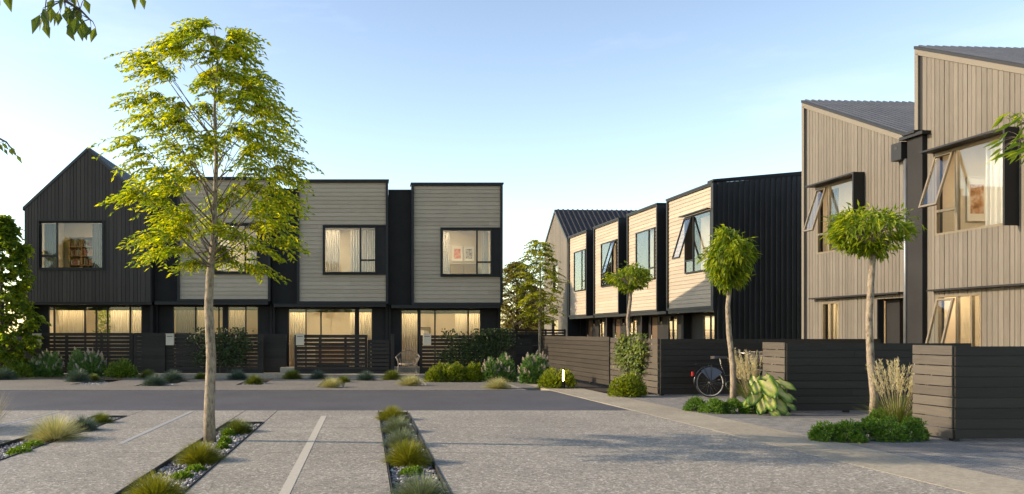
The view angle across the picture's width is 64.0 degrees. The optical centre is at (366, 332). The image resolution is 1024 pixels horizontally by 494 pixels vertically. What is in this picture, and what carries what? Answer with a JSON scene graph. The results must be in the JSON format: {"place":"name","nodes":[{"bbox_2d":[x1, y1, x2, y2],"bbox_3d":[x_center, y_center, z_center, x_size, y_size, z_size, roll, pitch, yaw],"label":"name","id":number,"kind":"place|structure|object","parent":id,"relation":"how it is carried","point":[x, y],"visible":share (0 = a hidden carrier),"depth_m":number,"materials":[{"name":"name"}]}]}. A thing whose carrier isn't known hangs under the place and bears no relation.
{"place":"outdoors","nodes":[
{"label":"outdoors","id":0,"kind":"place"},
{"bbox_2d":[31,0,96,41],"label":"overhanging branch","id":1,"kind":"object","parent":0,"point":[82,29],"visible":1,"depth_m":4.20,"materials":[{"name":"green plant"}]},
{"bbox_2d":[20,372,424,378],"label":"terrace paving","id":2,"kind":"structure","parent":0,"point":[279,375],"depth_m":28.00,"materials":[{"name":"concrete"}]},
{"bbox_2d":[33,333,133,372],"bbox_3d":[-10.113,0.751,28.633,3.569,1.498,0.121,0,0,0],"label":"slatted fence","id":3,"kind":"object","parent":2,"relation":"on","point":[66,341],"visible":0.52,"depth_m":28.58,"materials":[{"name":"wood"}]},
{"bbox_2d":[166,334,263,372],"bbox_3d":[-5.411,0.775,28.633,3.501,1.450,0.122,0,0,0],"label":"slatted fence","id":4,"kind":"object","parent":2,"relation":"on","point":[179,342],"visible":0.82,"depth_m":28.58,"materials":[{"name":"wood"}]},
{"bbox_2d":[134,333,165,372],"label":"slatted gate","id":5,"kind":"structure","parent":4,"relation":"attached to","point":[155,362],"depth_m":28.48,"materials":[{"name":"wood"}]},
{"bbox_2d":[183,327,258,372],"bbox_3d":[-5.149,0.642,28.419,2.696,1.724,0.338,0,0,0],"label":"climbing plant","id":6,"kind":"object","parent":4,"relation":"attached to","point":[226,352],"visible":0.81,"depth_m":28.41,"materials":[{"name":"green plant"}]},
{"bbox_2d":[264,334,285,372],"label":"gate","id":7,"kind":"structure","parent":2,"relation":"on","point":[274,353],"depth_m":29.07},
{"bbox_2d":[294,335,366,372],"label":"slatted fence","id":8,"kind":"object","parent":2,"relation":"on","point":[345,352],"visible":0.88,"depth_m":28.57,"materials":[{"name":"wood"}]},
{"bbox_2d":[368,340,388,372],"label":"slatted gate","id":9,"kind":"structure","parent":8,"relation":"attached to","point":[378,350],"depth_m":28.54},
{"bbox_2d":[420,335,515,372],"bbox_3d":[3.638,0.795,28.633,3.432,1.410,0.122,0,0,0],"label":"slatted fence","id":10,"kind":"object","parent":2,"relation":"on","point":[433,355],"visible":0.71,"depth_m":28.57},
{"bbox_2d":[434,328,521,367],"bbox_3d":[3.953,0.664,28.428,3.138,1.687,0.365,0,0,0],"label":"climbing plant","id":11,"kind":"object","parent":10,"relation":"attached to","point":[475,349],"visible":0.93,"depth_m":28.40,"materials":[{"name":"green plant"}]},
{"bbox_2d":[0,378,539,389],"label":"pavement","id":12,"kind":"structure","parent":0,"point":[135,383],"depth_m":22.75,"materials":[{"name":"concrete"}]},
{"bbox_2d":[63,368,93,381],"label":"fescue tuft","id":13,"kind":"object","parent":12,"relation":"on","point":[75,376],"visible":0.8,"depth_m":24.52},
{"bbox_2d":[423,361,448,381],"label":"lime shrub","id":14,"kind":"object","parent":12,"relation":"on","point":[433,373],"visible":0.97,"depth_m":24.43,"materials":[{"name":"green plant"}]},
{"bbox_2d":[440,361,465,381],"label":"lime shrub","id":15,"kind":"object","parent":12,"relation":"on","point":[454,371],"visible":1,"depth_m":24.47,"materials":[{"name":"green plant"}]},
{"bbox_2d":[463,361,485,381],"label":"lime shrub","id":16,"kind":"object","parent":12,"relation":"on","point":[473,372],"visible":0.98,"depth_m":24.53,"materials":[{"name":"green plant"}]},
{"bbox_2d":[0,390,627,411],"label":"road","id":17,"kind":"structure","parent":0,"point":[245,400],"depth_m":17.81,"materials":[{"name":"asphalt"}]},
{"bbox_2d":[8,333,743,394],"bbox_3d":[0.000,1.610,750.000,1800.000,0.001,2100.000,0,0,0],"label":"ground","id":18,"kind":"structure","parent":0,"point":[597,387],"depth_m":24.42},
{"bbox_2d":[0,359,33,377],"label":"green shrub","id":19,"kind":"object","parent":18,"relation":"on","point":[22,368],"visible":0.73,"depth_m":26.60,"materials":[{"name":"green plant"}]},
{"bbox_2d":[0,214,51,367],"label":"maple tree","id":20,"kind":"object","parent":18,"relation":"on","point":[15,262],"visible":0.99,"depth_m":26.61,"materials":[{"name":"green plant"}]},
{"bbox_2d":[27,348,64,377],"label":"flowering shrub","id":21,"kind":"object","parent":18,"relation":"on","point":[46,364],"visible":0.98,"depth_m":26.93,"materials":[{"name":"green plant"}]},
{"bbox_2d":[66,346,107,376],"bbox_3d":[-9.498,1.004,27.095,1.392,1.088,1.111,0,0,0],"label":"flowering shrub","id":22,"kind":"object","parent":18,"relation":"on","point":[93,363],"visible":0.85,"depth_m":26.90,"materials":[{"name":"green plant"}]},
{"bbox_2d":[22,147,155,366],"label":"townhouse","id":23,"kind":"structure","parent":18,"relation":"on","point":[72,194],"depth_m":29.98,"materials":[{"name":"black metal"}]},
{"bbox_2d":[44,224,55,266],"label":"curtain","id":24,"kind":"object","parent":23,"relation":"hanging from","point":[49,239],"visible":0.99,"depth_m":30.30,"materials":[{"name":"grey fabric"}]},
{"bbox_2d":[40,222,101,268],"bbox_3d":[-11.052,-3.288,30.070,2.376,1.776,0.080,0,0,0],"label":"window","id":25,"kind":"structure","parent":23,"relation":"in","point":[57,223],"depth_m":30.03,"materials":[{"name":"metal"}]},
{"bbox_2d":[59,310,86,366],"bbox_3d":[-11.340,0.179,30.900,1.080,2.362,0.069,0,0,0],"label":"curtain","id":26,"kind":"object","parent":23,"relation":"hanging from","point":[71,321],"visible":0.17,"depth_m":30.90,"materials":[{"name":"beige fabric"}]},
{"bbox_2d":[69,237,91,266],"bbox_3d":[-11.566,-2.622,33.320,1.500,2.700,0.340,0,0,0],"label":"bookshelf","id":27,"kind":"object","parent":23,"relation":"on","point":[80,251],"visible":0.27,"depth_m":33.21,"materials":[{"name":"brown wood"}]},
{"bbox_2d":[48,306,142,366],"bbox_3d":[-10.356,0.174,30.630,3.624,2.412,0.080,0,0,0],"label":"window frame","id":28,"kind":"structure","parent":23,"relation":"in","point":[54,307],"depth_m":30.60,"materials":[{"name":"metal"}]},
{"bbox_2d":[92,224,101,266],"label":"curtain","id":29,"kind":"object","parent":23,"relation":"hanging from","point":[96,245],"visible":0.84,"depth_m":30.30,"materials":[{"name":"grey fabric"}]},
{"bbox_2d":[111,310,128,362],"bbox_3d":[-9.492,0.179,30.900,0.744,2.362,0.069,0,0,0],"label":"curtain","id":30,"kind":"object","parent":23,"relation":"hanging from","point":[119,321],"visible":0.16,"depth_m":30.90,"materials":[{"name":"beige fabric"}]},
{"bbox_2d":[103,357,138,378],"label":"green shrub","id":31,"kind":"object","parent":18,"relation":"on","point":[122,369],"visible":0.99,"depth_m":26.46,"materials":[{"name":"green plant"}]},
{"bbox_2d":[155,177,272,370],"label":"townhouse","id":32,"kind":"structure","parent":18,"relation":"on","point":[234,289],"depth_m":30.05,"materials":[{"name":"grey wood"}]},
{"bbox_2d":[176,310,194,366],"bbox_3d":[-6.972,0.182,31.000,0.792,2.356,0.069,0,0,0],"label":"curtain","id":33,"kind":"object","parent":32,"relation":"hanging from","point":[185,321],"visible":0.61,"depth_m":31.00,"materials":[{"name":"grey fabric"}]},
{"bbox_2d":[172,306,223,366],"bbox_3d":[-6.432,0.172,30.680,1.968,2.416,0.080,0,0,0],"label":"window frame","id":34,"kind":"structure","parent":32,"relation":"in","point":[172,306],"depth_m":30.64,"materials":[{"name":"metal"}]},
{"bbox_2d":[230,310,244,366],"bbox_3d":[-4.944,0.182,30.950,0.672,2.356,0.069,0,0,0],"label":"curtain","id":35,"kind":"object","parent":32,"relation":"hanging from","point":[237,318],"visible":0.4,"depth_m":30.95,"materials":[{"name":"beige fabric"}]},
{"bbox_2d":[0,381,516,493],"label":"gravel","id":36,"kind":"structure","parent":18,"relation":"on","point":[173,468],"depth_m":9.19,"materials":[{"name":"gravel"}]},
{"bbox_2d":[5,439,44,455],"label":"groundcover plant","id":37,"kind":"object","parent":36,"relation":"on","point":[25,446],"visible":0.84,"depth_m":10.16,"materials":[{"name":"green plant"}]},
{"bbox_2d":[15,410,89,442],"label":"feather grass","id":38,"kind":"object","parent":36,"relation":"on","point":[53,430],"depth_m":11.19,"materials":[{"name":"plant"}]},
{"bbox_2d":[63,413,101,431],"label":"fescue tuft","id":39,"kind":"object","parent":36,"relation":"on","point":[86,422],"visible":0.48,"depth_m":12.27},
{"bbox_2d":[119,469,191,493],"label":"sedge tuft","id":40,"kind":"object","parent":36,"relation":"on","point":[156,484],"visible":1,"depth_m":7.10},
{"bbox_2d":[169,464,207,479],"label":"groundcover plant","id":41,"kind":"object","parent":36,"relation":"on","point":[181,474],"visible":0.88,"depth_m":8.48,"materials":[{"name":"green plant"}]},
{"bbox_2d":[170,439,225,466],"bbox_3d":[-1.952,1.397,9.427,0.740,0.320,0.746,0,0,19],"label":"sedge tuft","id":42,"kind":"object","parent":36,"relation":"on","point":[199,453],"visible":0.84,"depth_m":9.32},
{"bbox_2d":[88,16,324,441],"bbox_3d":[-2.093,-1.414,11.210,2.982,5.868,3.139,0,0,0],"label":"honey locust","id":43,"kind":"object","parent":36,"relation":"on","point":[171,119],"visible":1,"depth_m":10.94,"materials":[{"name":"green plant"}]},
{"bbox_2d":[215,427,236,449],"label":"groundcover plant","id":44,"kind":"object","parent":36,"relation":"on","point":[223,440],"visible":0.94,"depth_m":11.00,"materials":[{"name":"green plant"}]},
{"bbox_2d":[216,417,255,434],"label":"sedge tuft","id":45,"kind":"object","parent":36,"relation":"on","point":[238,427],"visible":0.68,"depth_m":12.11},
{"bbox_2d":[374,404,410,421],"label":"sedge tuft","id":46,"kind":"object","parent":36,"relation":"on","point":[389,413],"visible":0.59,"depth_m":13.81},
{"bbox_2d":[378,414,416,435],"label":"fescue tuft","id":47,"kind":"object","parent":36,"relation":"on","point":[395,424],"visible":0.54,"depth_m":12.09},
{"bbox_2d":[381,426,424,448],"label":"fescue tuft","id":48,"kind":"object","parent":36,"relation":"on","point":[400,437],"visible":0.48,"depth_m":10.60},
{"bbox_2d":[378,437,436,469],"bbox_3d":[0.491,1.378,9.287,0.729,0.360,0.734,0,0,22],"label":"sedge tuft","id":49,"kind":"object","parent":36,"relation":"on","point":[407,454],"visible":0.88,"depth_m":9.18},
{"bbox_2d":[386,470,457,493],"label":"fescue tuft","id":50,"kind":"object","parent":36,"relation":"on","point":[416,485],"visible":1,"depth_m":7.06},
{"bbox_2d":[272,179,388,370],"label":"townhouse","id":51,"kind":"structure","parent":18,"relation":"on","point":[327,303],"depth_m":30.05,"materials":[{"name":"grey wood"}]},
{"bbox_2d":[290,312,304,366],"bbox_3d":[-2.640,0.224,30.952,0.624,2.272,0.067,0,0,0],"label":"curtain","id":52,"kind":"object","parent":51,"relation":"hanging from","point":[297,322],"visible":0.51,"depth_m":30.95,"materials":[{"name":"beige fabric"}]},
{"bbox_2d":[288,308,355,366],"bbox_3d":[-1.692,0.214,30.680,2.616,2.332,0.080,0,0,0],"label":"ground window","id":53,"kind":"structure","parent":51,"relation":"in","point":[288,308],"depth_m":30.64,"materials":[{"name":"black metal"}]},
{"bbox_2d":[326,230,339,271],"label":"curtain","id":54,"kind":"object","parent":51,"relation":"hanging from","point":[332,250],"visible":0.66,"depth_m":30.75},
{"bbox_2d":[324,226,375,272],"bbox_3d":[-0.600,-3.108,30.020,1.968,1.752,0.080,0,0,0],"label":"window","id":55,"kind":"structure","parent":51,"relation":"in","point":[360,227],"depth_m":29.98,"materials":[{"name":"metal"}]},
{"bbox_2d":[350,230,361,271],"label":"curtain","id":56,"kind":"object","parent":51,"relation":"hanging from","point":[354,250],"visible":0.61,"depth_m":30.75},
{"bbox_2d":[359,312,371,366],"bbox_3d":[-0.024,0.224,30.950,0.480,2.272,0.070,0,0,0],"label":"curtain","id":57,"kind":"object","parent":51,"relation":"hanging from","point":[365,323],"visible":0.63,"depth_m":30.94,"materials":[{"name":"beige fabric"}]},
{"bbox_2d":[363,230,374,271],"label":"curtain","id":58,"kind":"object","parent":51,"relation":"hanging from","point":[368,245],"visible":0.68,"depth_m":30.75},
{"bbox_2d":[388,182,503,370],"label":"townhouse","id":59,"kind":"structure","parent":18,"relation":"on","point":[423,217],"depth_m":30.05,"materials":[{"name":"grey wood"}]},
{"bbox_2d":[402,314,416,365],"bbox_3d":[1.668,0.248,30.948,0.648,2.224,0.066,0,0,0],"label":"curtain","id":60,"kind":"object","parent":59,"relation":"hanging from","point":[409,331],"visible":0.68,"depth_m":30.95,"materials":[{"name":"beige fabric"}]},
{"bbox_2d":[443,232,449,273],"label":"curtain","id":61,"kind":"object","parent":59,"relation":"hanging from","point":[446,252],"visible":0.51,"depth_m":30.76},
{"bbox_2d":[419,309,480,366],"bbox_3d":[3.228,0.238,30.680,2.376,2.284,0.080,0,0,0],"label":"ground window","id":62,"kind":"structure","parent":59,"relation":"in","point":[420,310],"depth_m":30.64,"materials":[{"name":"black metal"}]},
{"bbox_2d":[455,314,466,363],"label":"curtain","id":63,"kind":"object","parent":59,"relation":"hanging from","point":[460,322],"visible":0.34,"depth_m":30.95,"materials":[{"name":"beige fabric"}]},
{"bbox_2d":[450,264,475,273],"bbox_3d":[3.997,-1.996,32.950,1.160,1.660,0.440,0,0,0],"label":"cupboard","id":64,"kind":"object","parent":59,"relation":"in","point":[462,268],"visible":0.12,"depth_m":32.75,"materials":[{"name":"brown wood"}]},
{"bbox_2d":[442,229,491,274],"bbox_3d":[3.780,-3.024,30.020,1.896,1.728,0.080,0,0,0],"label":"window","id":65,"kind":"structure","parent":59,"relation":"in","point":[476,230],"depth_m":29.98,"materials":[{"name":"metal"}]},
{"bbox_2d":[482,232,487,273],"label":"curtain","id":66,"kind":"object","parent":59,"relation":"hanging from","point":[484,251],"visible":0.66,"depth_m":30.74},
{"bbox_2d":[480,353,518,381],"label":"flowering shrub","id":67,"kind":"object","parent":18,"relation":"on","point":[503,366],"visible":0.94,"depth_m":24.40,"materials":[{"name":"green plant"}]},
{"bbox_2d":[512,338,532,371],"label":"slatted fence","id":68,"kind":"object","parent":18,"relation":"on","point":[526,346],"visible":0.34,"depth_m":29.57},
{"bbox_2d":[501,261,549,331],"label":"tree","id":69,"kind":"object","parent":18,"relation":"on","point":[505,306],"visible":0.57,"depth_m":45.59,"materials":[{"name":"green plant"}]},
{"bbox_2d":[501,329,565,352],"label":"slatted fence","id":70,"kind":"object","parent":18,"relation":"on","point":[545,332],"visible":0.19,"depth_m":40.98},
{"bbox_2d":[509,239,569,355],"bbox_3d":[6.265,-0.942,29.026,2.224,4.888,2.098,0,0,-43],"label":"honey locust","id":71,"kind":"object","parent":18,"relation":"on","point":[538,267],"visible":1,"depth_m":28.81,"materials":[{"name":"green plant"}]},
{"bbox_2d":[541,336,612,384],"bbox_3d":[6.620,0.807,25.699,0.121,1.386,6.810,0,0,-4],"label":"slatted fence","id":72,"kind":"object","parent":18,"relation":"on","point":[583,358],"visible":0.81,"depth_m":24.61,"materials":[{"name":"brown wood"}]},
{"bbox_2d":[568,230,605,336],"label":"terraced house","id":73,"kind":"structure","parent":18,"relation":"on","point":[580,275],"depth_m":44.15,"materials":[{"name":"beige wood"}]},
{"bbox_2d":[543,209,635,335],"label":"gable house","id":74,"kind":"structure","parent":18,"relation":"on","point":[564,225],"depth_m":47.44,"materials":[{"name":"wood"}]},
{"bbox_2d":[593,217,640,359],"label":"terraced house","id":75,"kind":"structure","parent":18,"relation":"on","point":[609,256],"depth_m":39.91,"materials":[{"name":"beige wood"}]},
{"bbox_2d":[601,260,653,349],"bbox_3d":[7.293,-0.240,22.323,1.420,3.626,1.502,0,0,0],"label":"topiary tree","id":76,"kind":"object","parent":18,"relation":"on","point":[632,278],"visible":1,"depth_m":22.20,"materials":[{"name":"green plant"}]},
{"bbox_2d":[626,203,681,362],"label":"terraced house","id":77,"kind":"structure","parent":18,"relation":"on","point":[646,237],"depth_m":35.18,"materials":[{"name":"beige wood"}]},
{"bbox_2d":[635,227,655,278],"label":"window","id":78,"kind":"structure","parent":77,"relation":"in","point":[636,234],"depth_m":34.67,"materials":[{"name":"black glass"}]},
{"bbox_2d":[665,171,801,338],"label":"terraced house","id":79,"kind":"structure","parent":18,"relation":"on","point":[765,210],"depth_m":29.17,"materials":[{"name":"black metal"}]},
{"bbox_2d":[684,210,710,273],"bbox_3d":[12.556,-3.400,30.263,0.080,2.200,2.088,0,0,-4],"label":"window","id":80,"kind":"structure","parent":79,"relation":"in","point":[685,223],"depth_m":30.57,"materials":[{"name":"black metal"}]},
{"bbox_2d":[0,410,970,493],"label":"forecourt","id":81,"kind":"structure","parent":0,"point":[554,452],"depth_m":9.62,"materials":[{"name":"concrete"}]},
{"bbox_2d":[0,412,450,493],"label":"kerb edging","id":82,"kind":"object","parent":81,"relation":"on","point":[163,464],"visible":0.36,"depth_m":9.85,"materials":[{"name":"grey concrete"}]},
{"bbox_2d":[279,416,325,493],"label":"parking line","id":83,"kind":"object","parent":81,"relation":"on","point":[288,485],"visible":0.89,"depth_m":9.37,"materials":[{"name":"paint"}]},
{"bbox_2d":[0,0,1023,332],"label":"sky","id":84,"kind":"structure","parent":0,"point":[566,104],"materials":[{"name":"blue"}]},
{"bbox_2d":[516,377,1023,493],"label":"path","id":85,"kind":"structure","parent":0,"point":[960,479],"depth_m":10.18,"materials":[{"name":"concrete"}]},
{"bbox_2d":[517,350,551,383],"bbox_3d":[5.005,1.024,23.680,1.080,1.036,0.878,0,0,21],"label":"flowering shrub","id":86,"kind":"object","parent":85,"relation":"on","point":[532,368],"visible":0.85,"depth_m":23.51,"materials":[{"name":"green plant"}]},
{"bbox_2d":[537,366,577,387],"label":"lime shrub","id":87,"kind":"object","parent":85,"relation":"on","point":[551,379],"visible":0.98,"depth_m":21.66,"materials":[{"name":"green plant"}]},
{"bbox_2d":[622,395,1023,480],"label":"driveway","id":88,"kind":"structure","parent":0,"point":[1008,464],"depth_m":10.95,"materials":[{"name":"concrete"}]},
{"bbox_2d":[607,370,647,397],"bbox_3d":[6.172,1.195,18.870,0.992,0.675,0.749,0,0,-26],"label":"lime shrub","id":89,"kind":"object","parent":88,"relation":"on","point":[631,384],"visible":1,"depth_m":18.73,"materials":[{"name":"green plant"}]},
{"bbox_2d":[610,338,659,395],"bbox_3d":[6.930,0.819,20.665,0.122,1.362,3.082,0,0,-4],"label":"slatted fence","id":90,"kind":"object","parent":88,"relation":"on","point":[649,379],"visible":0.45,"depth_m":19.64,"materials":[{"name":"wood"}]},
{"bbox_2d":[610,332,649,376],"bbox_3d":[6.745,0.735,20.508,0.335,1.538,2.207,0,0,-4],"label":"climbing plant","id":91,"kind":"object","parent":90,"relation":"attached to","point":[626,356],"visible":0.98,"depth_m":20.32,"materials":[{"name":"green plant"}]},
{"bbox_2d":[682,396,756,413],"bbox_3d":[6.766,1.367,15.161,1.396,0.360,0.876,0,0,0],"label":"juniper mound","id":92,"kind":"object","parent":88,"relation":"on","point":[717,406],"visible":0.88,"depth_m":14.93,"materials":[{"name":"green plant"}]},
{"bbox_2d":[691,350,763,396],"bbox_3d":[8.509,0.957,18.595,1.904,1.087,0.606,0,-4,-2],"label":"bicycle","id":93,"kind":"object","parent":88,"relation":"on","point":[711,373],"visible":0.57,"depth_m":18.54,"materials":[{"name":"black metal"}]},
{"bbox_2d":[695,224,760,398],"bbox_3d":[7.272,-0.324,15.984,1.108,3.727,1.144,0,0,-40],"label":"topiary tree","id":94,"kind":"object","parent":88,"relation":"on","point":[732,260],"visible":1,"depth_m":15.86,"materials":[{"name":"green plant"}]},
{"bbox_2d":[725,348,775,398],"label":"plume grass","id":95,"kind":"object","parent":88,"relation":"on","point":[753,371],"depth_m":16.40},
{"bbox_2d":[742,372,796,415],"bbox_3d":[7.392,1.146,14.699,1.008,0.828,0.659,0,0,0],"label":"caladium","id":96,"kind":"object","parent":88,"relation":"on","point":[766,400],"visible":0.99,"depth_m":14.57,"materials":[{"name":"green plant"}]},
{"bbox_2d":[660,339,880,395],"bbox_3d":[9.711,0.824,19.232,5.380,1.352,0.122,0,0,-2],"label":"slatted fence","id":97,"kind":"object","parent":88,"relation":"on","point":[679,358],"visible":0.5,"depth_m":19.11,"materials":[{"name":"black wood"}]},
{"bbox_2d":[763,342,785,398],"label":"slatted fence","id":98,"kind":"object","parent":88,"relation":"on","point":[768,360],"visible":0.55,"depth_m":15.32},
{"bbox_2d":[807,407,930,442],"bbox_3d":[7.584,1.335,11.696,3.052,0.419,1.269,0,0,-43],"label":"juniper mound","id":99,"kind":"object","parent":88,"relation":"on","point":[875,427],"visible":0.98,"depth_m":11.06,"materials":[{"name":"green plant"}]},
{"bbox_2d":[820,199,928,416],"bbox_3d":[8.299,-0.319,13.196,1.533,3.686,1.523,0,0,-42],"label":"topiary tree","id":100,"kind":"object","parent":88,"relation":"on","point":[842,237],"visible":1,"depth_m":13.15,"materials":[{"name":"green plant"}]},
{"bbox_2d":[783,343,970,412],"bbox_3d":[9.667,0.849,15.116,3.601,1.302,0.122,0,0,-3],"label":"slatted fence","id":101,"kind":"object","parent":88,"relation":"on","point":[826,376],"visible":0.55,"depth_m":15.02,"materials":[{"name":"black wood"}]},
{"bbox_2d":[852,356,933,423],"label":"plume grass","id":102,"kind":"object","parent":88,"relation":"on","point":[901,409],"depth_m":12.59,"materials":[{"name":"plant"}]},
{"bbox_2d":[912,345,953,438],"bbox_3d":[8.120,0.840,11.410,0.122,1.321,0.730,0,0,-4],"label":"slatted fence","id":103,"kind":"object","parent":88,"relation":"on","point":[920,380],"visible":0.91,"depth_m":11.35,"materials":[{"name":"wood"}]},
{"bbox_2d":[914,45,1023,345],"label":"monopitch house","id":104,"kind":"structure","parent":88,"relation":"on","point":[965,97],"depth_m":17.84,"materials":[{"name":"brown wood"}]},
{"bbox_2d":[937,293,981,345],"bbox_3d":[13.306,0.270,17.928,0.080,2.260,1.250,0,0,-4],"label":"window frame","id":105,"kind":"structure","parent":104,"relation":"in","point":[972,296],"depth_m":17.85,"materials":[{"name":"wood"}]},
{"bbox_2d":[935,134,1002,235],"bbox_3d":[13.329,-3.205,17.512,0.080,1.910,2.180,0,0,-4],"label":"window","id":106,"kind":"structure","parent":104,"relation":"in","point":[957,150],"depth_m":17.97,"materials":[{"name":"brown metal"}]},
{"bbox_2d":[966,177,985,220],"bbox_3d":[14.512,-3.175,18.999,0.520,1.050,0.030,0,0,-4],"label":"framed picture","id":107,"kind":"object","parent":104,"relation":"attached to","point":[975,198],"visible":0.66,"depth_m":19.00,"materials":[{"name":"white paper"}]},
{"bbox_2d":[986,142,1002,225],"bbox_3d":[13.700,-3.200,17.066,0.098,1.800,1.120,0,0,-4],"label":"curtain","id":108,"kind":"object","parent":104,"relation":"hanging from","point":[994,193],"visible":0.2,"depth_m":17.43,"materials":[{"name":"fabric"}]},
{"bbox_2d":[949,346,1023,440],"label":"slatted fence","id":109,"kind":"object","parent":88,"relation":"on","point":[988,385],"visible":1,"depth_m":11.04,"materials":[{"name":"black wood"}]},
{"bbox_2d":[801,99,930,342],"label":"monopitch house","id":110,"kind":"structure","parent":0,"point":[864,152],"depth_m":21.27,"materials":[{"name":"brown wood"}]},
{"bbox_2d":[822,302,838,338],"bbox_3d":[13.031,0.270,22.388,0.080,2.260,0.770,0,0,-4],"label":"window frame","id":111,"kind":"structure","parent":110,"relation":"in","point":[823,303],"depth_m":22.38,"materials":[{"name":"wood"}]},
{"bbox_2d":[817,178,851,253],"bbox_3d":[13.054,-3.205,22.019,0.080,1.910,1.970,0,0,-4],"label":"window","id":112,"kind":"structure","parent":110,"relation":"in","point":[829,186],"depth_m":22.47,"materials":[{"name":"brown metal"}]},
{"bbox_2d":[983,112,1023,165],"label":"overhanging branch","id":113,"kind":"object","parent":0,"point":[1019,137],"visible":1,"depth_m":7.04,"materials":[{"name":"green plant"}]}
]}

